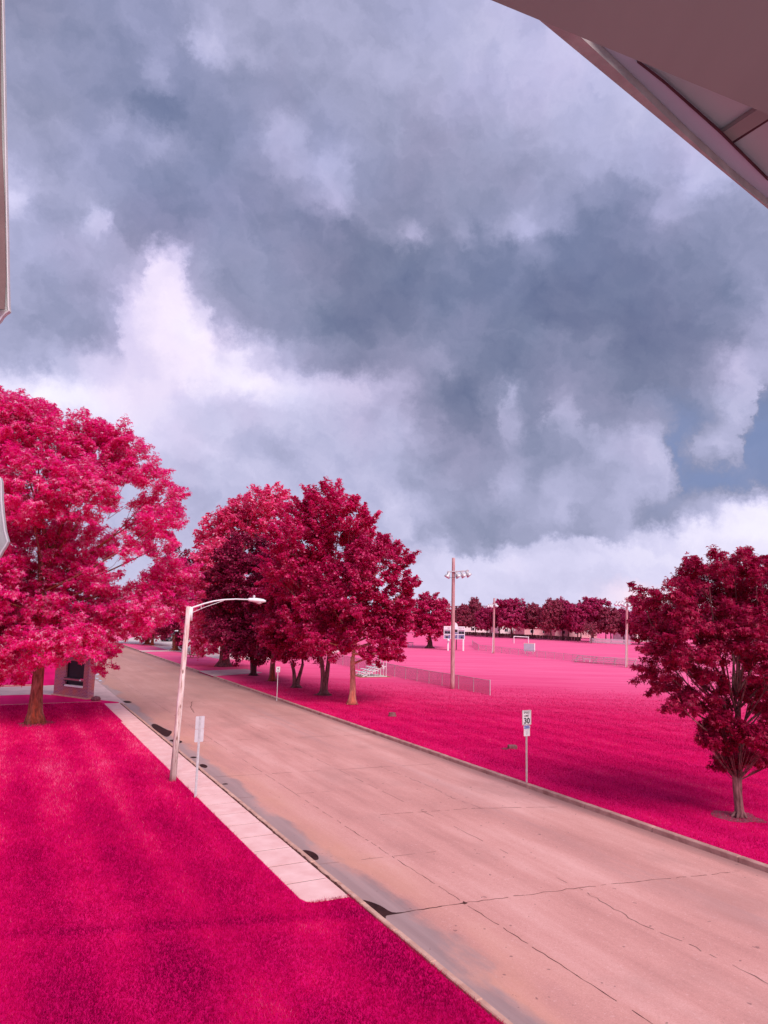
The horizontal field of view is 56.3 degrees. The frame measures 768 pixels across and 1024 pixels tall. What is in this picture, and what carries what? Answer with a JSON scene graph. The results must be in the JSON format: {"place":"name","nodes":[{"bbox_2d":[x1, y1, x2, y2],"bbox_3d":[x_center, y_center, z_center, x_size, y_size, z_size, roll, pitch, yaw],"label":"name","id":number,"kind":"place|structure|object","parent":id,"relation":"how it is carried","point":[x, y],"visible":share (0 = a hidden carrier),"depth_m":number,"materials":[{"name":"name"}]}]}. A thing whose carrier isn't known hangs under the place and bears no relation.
{"place":"outdoors","nodes":[
{"label":"outdoors","id":0,"kind":"place"},
{"bbox_2d":[0,477,9,557],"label":"metal flashing","id":1,"kind":"object","parent":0,"point":[4,540],"visible":1,"depth_m":1.91,"materials":[{"name":"white metal"}]},
{"bbox_2d":[0,0,10,323],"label":"metal flashing","id":2,"kind":"object","parent":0,"point":[5,304],"visible":1,"depth_m":2.03,"materials":[{"name":"white metal"}]},
{"bbox_2d":[0,649,82,686],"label":"lawn","id":3,"kind":"structure","parent":0,"point":[49,675],"depth_m":63.83,"materials":[{"name":"pink plant"}]},
{"bbox_2d":[0,680,124,703],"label":"driveway","id":4,"kind":"structure","parent":0,"point":[102,692],"depth_m":54.57,"materials":[{"name":"concrete"}]},
{"bbox_2d":[51,652,95,699],"bbox_3d":[-22.367,11.815,51.883,4.461,3.190,1.020,-4,-9,32],"label":"brick sign","id":5,"kind":"object","parent":4,"relation":"on","point":[69,676],"visible":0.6,"depth_m":51.49,"materials":[{"name":"pink brick"}]},
{"bbox_2d":[140,650,169,651],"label":"path","id":6,"kind":"structure","parent":0,"point":[153,650],"depth_m":106.78,"materials":[{"name":"concrete"}]},
{"bbox_2d":[118,636,219,658],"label":"parking lot","id":7,"kind":"structure","parent":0,"point":[166,645],"depth_m":124.29,"materials":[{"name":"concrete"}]},
{"bbox_2d":[120,583,160,644],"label":"lot tree","id":8,"kind":"object","parent":7,"relation":"on","point":[143,639],"visible":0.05,"depth_m":123.31,"materials":[{"name":"pink plant"}]},
{"bbox_2d":[137,624,173,644],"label":"lot tree","id":9,"kind":"object","parent":7,"relation":"on","point":[146,635],"visible":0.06,"depth_m":119.77,"materials":[{"name":"pink plant"}]},
{"bbox_2d":[155,547,200,650],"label":"lot tree","id":10,"kind":"object","parent":7,"relation":"on","point":[164,631],"visible":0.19,"depth_m":108.25,"materials":[{"name":"pink plant"}]},
{"bbox_2d":[105,703,346,901],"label":"sidewalk","id":11,"kind":"structure","parent":0,"point":[314,889],"depth_m":21.76,"materials":[{"name":"concrete"}]},
{"bbox_2d":[200,669,261,675],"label":"driveway apron","id":12,"kind":"object","parent":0,"point":[226,672],"visible":0.86,"depth_m":73.94,"materials":[{"name":"concrete"}]},
{"bbox_2d":[0,694,503,1023],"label":"lawn","id":13,"kind":"structure","parent":0,"point":[19,700],"depth_m":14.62,"materials":[{"name":"pink plant"}]},
{"bbox_2d":[91,696,100,700],"bbox_3d":[-20.027,12.954,49.920,0.660,0.300,0.670,1,-8,0],"label":"rock","id":14,"kind":"object","parent":13,"relation":"on","point":[96,698],"visible":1,"depth_m":49.70,"materials":[{"name":"stone"}]},
{"bbox_2d":[0,385,204,724],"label":"maple tree","id":15,"kind":"object","parent":13,"relation":"on","point":[24,588],"visible":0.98,"depth_m":39.70,"materials":[{"name":"pink plant"}]},
{"bbox_2d":[194,716,204,797],"bbox_3d":[-6.531,8.747,25.189,0.332,3.072,0.038,7,-9,-33],"label":"road sign","id":16,"kind":"object","parent":13,"relation":"on","point":[199,730],"visible":0.9,"depth_m":25.29,"materials":[{"name":"white metal"}]},
{"bbox_2d":[169,595,265,781],"bbox_3d":[-6.542,6.961,28.526,3.464,7.330,0.340,5,-9,-26],"label":"street lamp","id":17,"kind":"object","parent":13,"relation":"on","point":[178,717],"visible":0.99,"depth_m":27.81,"materials":[{"name":"white metal"}]},
{"bbox_2d":[276,667,279,700],"bbox_3d":[-7.878,12.731,53.057,0.300,2.543,0.067,4,-8,-18],"label":"parking sign","id":18,"kind":"object","parent":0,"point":[277,669],"visible":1,"depth_m":53.13,"materials":[{"name":"white metal"}]},
{"bbox_2d":[0,0,767,613],"label":"sky","id":19,"kind":"structure","parent":0,"point":[429,258],"materials":[{"name":"grey"}]},
{"bbox_2d":[28,615,767,863],"bbox_3d":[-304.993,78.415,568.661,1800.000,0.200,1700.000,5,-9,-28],"label":"field","id":20,"kind":"structure","parent":0,"point":[500,671],"depth_m":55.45,"materials":[{"name":"pink plant"}]},
{"bbox_2d":[178,615,218,648],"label":"pink tree","id":21,"kind":"object","parent":20,"relation":"on","point":[190,628],"visible":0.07,"depth_m":102.17,"materials":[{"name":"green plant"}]},
{"bbox_2d":[349,659,389,677],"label":"bleachers","id":22,"kind":"object","parent":20,"relation":"on","point":[365,675],"visible":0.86,"depth_m":73.05,"materials":[{"name":"white paint"}]},
{"bbox_2d":[388,712,395,716],"bbox_3d":[0.526,12.876,45.597,0.582,0.290,0.591,1,-8,0],"label":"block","id":23,"kind":"object","parent":20,"relation":"on","point":[392,714],"visible":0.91,"depth_m":45.42,"materials":[{"name":"wood"}]},
{"bbox_2d":[310,652,489,694],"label":"chain link fence","id":24,"kind":"object","parent":20,"relation":"on","point":[426,672],"visible":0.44,"depth_m":67.21,"materials":[{"name":"metal"}]},
{"bbox_2d":[406,591,458,647],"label":"round tree","id":25,"kind":"object","parent":20,"relation":"on","point":[424,622],"visible":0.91,"depth_m":131.45,"materials":[{"name":"pink plant"}]},
{"bbox_2d":[444,623,464,650],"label":"scoreboard","id":26,"kind":"object","parent":20,"relation":"on","point":[459,632],"visible":0.87,"depth_m":126.08,"materials":[{"name":"white paint"}]},
{"bbox_2d":[444,558,471,688],"bbox_3d":[6.495,9.868,63.334,2.467,11.664,0.717,1,-8,0],"label":"floodlight pole","id":27,"kind":"object","parent":20,"relation":"on","point":[457,575],"visible":0.99,"depth_m":63.52,"materials":[{"name":"white paint"}]},
{"bbox_2d":[455,603,475,627],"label":"tree","id":28,"kind":"object","parent":20,"relation":"on","point":[465,618],"visible":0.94,"depth_m":209.05,"materials":[{"name":"pink plant"}]},
{"bbox_2d":[468,596,483,635],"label":"tree","id":29,"kind":"object","parent":20,"relation":"on","point":[474,605],"visible":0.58,"depth_m":211.79,"materials":[{"name":"pink plant"}]},
{"bbox_2d":[465,626,491,633],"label":"house","id":30,"kind":"structure","parent":20,"relation":"on","point":[470,629],"depth_m":228.11,"materials":[{"name":"white"}]},
{"bbox_2d":[474,605,497,636],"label":"tree","id":31,"kind":"object","parent":20,"relation":"on","point":[484,617],"visible":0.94,"depth_m":202.89,"materials":[{"name":"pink plant"}]},
{"bbox_2d":[486,598,497,652],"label":"floodlight pole","id":32,"kind":"object","parent":20,"relation":"on","point":[493,605],"visible":0.98,"depth_m":120.62,"materials":[{"name":"white paint"}]},
{"bbox_2d":[490,599,502,636],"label":"tree","id":33,"kind":"object","parent":20,"relation":"on","point":[496,624],"visible":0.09,"depth_m":204.42,"materials":[{"name":"pink plant"}]},
{"bbox_2d":[492,625,512,634],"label":"house","id":34,"kind":"structure","parent":20,"relation":"on","point":[507,631],"depth_m":223.79,"materials":[{"name":"white"}]},
{"bbox_2d":[495,597,527,637],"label":"tree","id":35,"kind":"object","parent":20,"relation":"on","point":[510,612],"visible":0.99,"depth_m":196.65,"materials":[{"name":"pink plant"}]},
{"bbox_2d":[508,744,516,748],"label":"utility block","id":36,"kind":"structure","parent":20,"relation":"on","point":[510,746],"depth_m":35.38,"materials":[{"name":"concrete"}]},
{"bbox_2d":[465,632,580,640],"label":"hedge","id":37,"kind":"object","parent":20,"relation":"on","point":[556,637],"visible":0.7,"depth_m":200.88,"materials":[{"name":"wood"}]},
{"bbox_2d":[522,710,530,782],"bbox_3d":[5.666,9.458,28.474,0.436,3.105,0.036,5,-9,-26],"label":"speed limit sign","id":38,"kind":"object","parent":20,"relation":"on","point":[526,718],"visible":0.99,"depth_m":28.57,"materials":[{"name":"white metal"}]},
{"bbox_2d":[524,643,534,653],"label":"back board","id":39,"kind":"object","parent":20,"relation":"on","point":[529,646],"visible":0.76,"depth_m":121.03,"materials":[{"name":"white paint"}]},
{"bbox_2d":[513,627,548,636],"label":"house","id":40,"kind":"structure","parent":20,"relation":"on","point":[527,631],"depth_m":215.79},
{"bbox_2d":[522,602,540,638],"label":"tree","id":41,"kind":"object","parent":20,"relation":"on","point":[531,614],"visible":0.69,"depth_m":196.31,"materials":[{"name":"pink plant"}]},
{"bbox_2d":[534,597,564,639],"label":"tree","id":42,"kind":"object","parent":20,"relation":"on","point":[550,613],"visible":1,"depth_m":187.93,"materials":[{"name":"pink plant"}]},
{"bbox_2d":[552,596,575,639],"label":"tree","id":43,"kind":"object","parent":20,"relation":"on","point":[564,623],"visible":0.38,"depth_m":189.27,"materials":[{"name":"pink plant"}]},
{"bbox_2d":[549,628,596,637],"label":"house","id":44,"kind":"structure","parent":20,"relation":"on","point":[565,633],"depth_m":214.06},
{"bbox_2d":[567,602,587,641],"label":"tree","id":45,"kind":"object","parent":20,"relation":"on","point":[575,620],"visible":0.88,"depth_m":182.44,"materials":[{"name":"pink plant"}]},
{"bbox_2d":[581,621,600,642],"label":"bare tree","id":46,"kind":"object","parent":20,"relation":"on","point":[591,627],"visible":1,"depth_m":173.85,"materials":[{"name":"plant"}]},
{"bbox_2d":[574,596,611,640],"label":"tree","id":47,"kind":"object","parent":20,"relation":"on","point":[591,608],"visible":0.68,"depth_m":182.22,"materials":[{"name":"pink plant"}]},
{"bbox_2d":[478,644,719,673],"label":"field fence","id":48,"kind":"object","parent":20,"relation":"on","point":[527,652],"visible":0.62,"depth_m":105.97,"materials":[{"name":"grey metal"}]},
{"bbox_2d":[574,655,635,664],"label":"bench stand","id":49,"kind":"object","parent":20,"relation":"on","point":[599,660],"visible":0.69,"depth_m":100.08,"materials":[{"name":"grey metal"}]},
{"bbox_2d":[596,606,621,638],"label":"tree","id":50,"kind":"object","parent":20,"relation":"on","point":[609,620],"visible":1,"depth_m":175.75,"materials":[{"name":"pink plant"}]},
{"bbox_2d":[592,638,631,644],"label":"picket fence","id":51,"kind":"object","parent":20,"relation":"on","point":[600,640],"visible":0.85,"depth_m":172.56,"materials":[{"name":"white paint"}]},
{"bbox_2d":[614,597,630,667],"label":"floodlight pole","id":52,"kind":"object","parent":20,"relation":"on","point":[626,605],"visible":0.92,"depth_m":94.29,"materials":[{"name":"white paint"}]},
{"bbox_2d":[616,606,635,642],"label":"tree","id":53,"kind":"object","parent":20,"relation":"on","point":[622,610],"visible":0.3,"depth_m":177.06,"materials":[{"name":"pink plant"}]},
{"bbox_2d":[620,609,645,644],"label":"tree","id":54,"kind":"object","parent":20,"relation":"on","point":[629,617],"visible":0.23,"depth_m":171.56,"materials":[{"name":"red plant"}]},
{"bbox_2d":[613,633,653,641],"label":"house","id":55,"kind":"structure","parent":20,"relation":"on","point":[616,636],"depth_m":195.86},
{"bbox_2d":[623,544,767,818],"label":"young maple tree","id":56,"kind":"object","parent":20,"relation":"on","point":[735,588],"visible":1,"depth_m":23.77,"materials":[{"name":"red plant"}]},
{"bbox_2d":[711,612,735,641],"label":"tree","id":57,"kind":"object","parent":20,"relation":"on","point":[731,629],"visible":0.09,"depth_m":157.70,"materials":[{"name":"red plant"}]},
{"bbox_2d":[711,810,766,822],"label":"bare soil","id":58,"kind":"structure","parent":20,"relation":"on","point":[733,818],"depth_m":24.02,"materials":[{"name":"brown soil"}]},
{"label":"bare soil","id":59,"kind":"structure","parent":20,"relation":"on","visible":0},
{"bbox_2d":[178,481,294,666],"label":"shade tree","id":60,"kind":"object","parent":59,"relation":"on","point":[246,516],"visible":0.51,"depth_m":82.82,"materials":[{"name":"pink plant"}]},
{"label":"bare soil","id":61,"kind":"structure","parent":20,"relation":"on","visible":0},
{"bbox_2d":[197,528,281,675],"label":"shade tree","id":62,"kind":"object","parent":61,"relation":"on","point":[234,625],"visible":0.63,"depth_m":70.29,"materials":[{"name":"pink plant"}]},
{"label":"bare soil","id":63,"kind":"structure","parent":20,"relation":"on","visible":0},
{"bbox_2d":[243,550,297,680],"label":"shade tree","id":64,"kind":"object","parent":63,"relation":"on","point":[263,652],"visible":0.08,"depth_m":65.52,"materials":[{"name":"red plant"}]},
{"label":"bare soil","id":65,"kind":"structure","parent":20,"relation":"on","visible":0},
{"bbox_2d":[247,559,325,687],"bbox_3d":[-8.232,9.112,61.877,7.601,11.869,7.545,1,-8,0],"label":"shade tree","id":66,"kind":"object","parent":65,"relation":"on","point":[271,635],"visible":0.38,"depth_m":60.61,"materials":[{"name":"red plant"}]},
{"label":"bare soil","id":67,"kind":"structure","parent":20,"relation":"on","visible":0},
{"bbox_2d":[251,477,382,694],"bbox_3d":[-5.302,5.730,57.946,11.064,17.629,8.948,0,-8,12],"label":"shade tree","id":68,"kind":"object","parent":67,"relation":"on","point":[335,507],"visible":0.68,"depth_m":57.30,"materials":[{"name":"pink plant"}]},
{"bbox_2d":[73,644,767,1023],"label":"road","id":69,"kind":"structure","parent":0,"point":[517,848],"depth_m":19.14,"materials":[{"name":"concrete"}]},
{"bbox_2d":[151,724,171,736],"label":"puddle","id":70,"kind":"object","parent":69,"relation":"on","point":[162,730],"visible":0.96,"depth_m":39.09,"materials":[{"name":"brown liquid"}]},
{"bbox_2d":[142,652,198,671],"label":"kerb","id":71,"kind":"structure","parent":69,"relation":"on","point":[193,669],"depth_m":86.22,"materials":[{"name":"concrete"}]},
{"bbox_2d":[302,850,318,859],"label":"puddle","id":72,"kind":"object","parent":69,"relation":"on","point":[312,855],"visible":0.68,"depth_m":19.84,"materials":[{"name":"liquid"}]},
{"bbox_2d":[121,703,512,1023],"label":"kerb","id":73,"kind":"structure","parent":69,"relation":"on","point":[488,1008],"depth_m":15.67,"materials":[{"name":"concrete"}]},
{"bbox_2d":[120,703,353,898],"bbox_3d":[-9.303,10.938,32.615,0.116,0.001,36.700,5,-9,-28],"label":"kerb gap","id":74,"kind":"object","parent":73,"relation":"on","point":[257,818],"visible":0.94,"depth_m":22.06,"materials":[{"name":"concrete"}]},
{"bbox_2d":[363,900,401,917],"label":"puddle","id":75,"kind":"object","parent":69,"relation":"on","point":[382,911],"visible":0.71,"depth_m":16.29,"materials":[{"name":"liquid"}]},
{"bbox_2d":[190,701,728,1022],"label":"road cracks","id":76,"kind":"object","parent":69,"relation":"on","point":[506,897],"visible":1,"depth_m":16.74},
{"bbox_2d":[213,676,767,872],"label":"kerb","id":77,"kind":"structure","parent":69,"relation":"on","point":[758,865],"depth_m":26.13,"materials":[{"name":"concrete"}]},
{"bbox_2d":[492,0,767,208],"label":"roof overhang","id":78,"kind":"object","parent":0,"point":[693,73],"visible":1,"depth_m":1.45,"materials":[{"name":"paint"}]},
{"label":"bare soil","id":79,"kind":"structure","parent":0,"visible":0},
{"bbox_2d":[287,531,422,704],"bbox_3d":[-2.262,7.428,51.851,10.047,12.723,8.179,1,-8,0],"label":"shade tree","id":80,"kind":"object","parent":79,"relation":"on","point":[385,614],"visible":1,"depth_m":50.88,"materials":[{"name":"red plant"}]}
]}

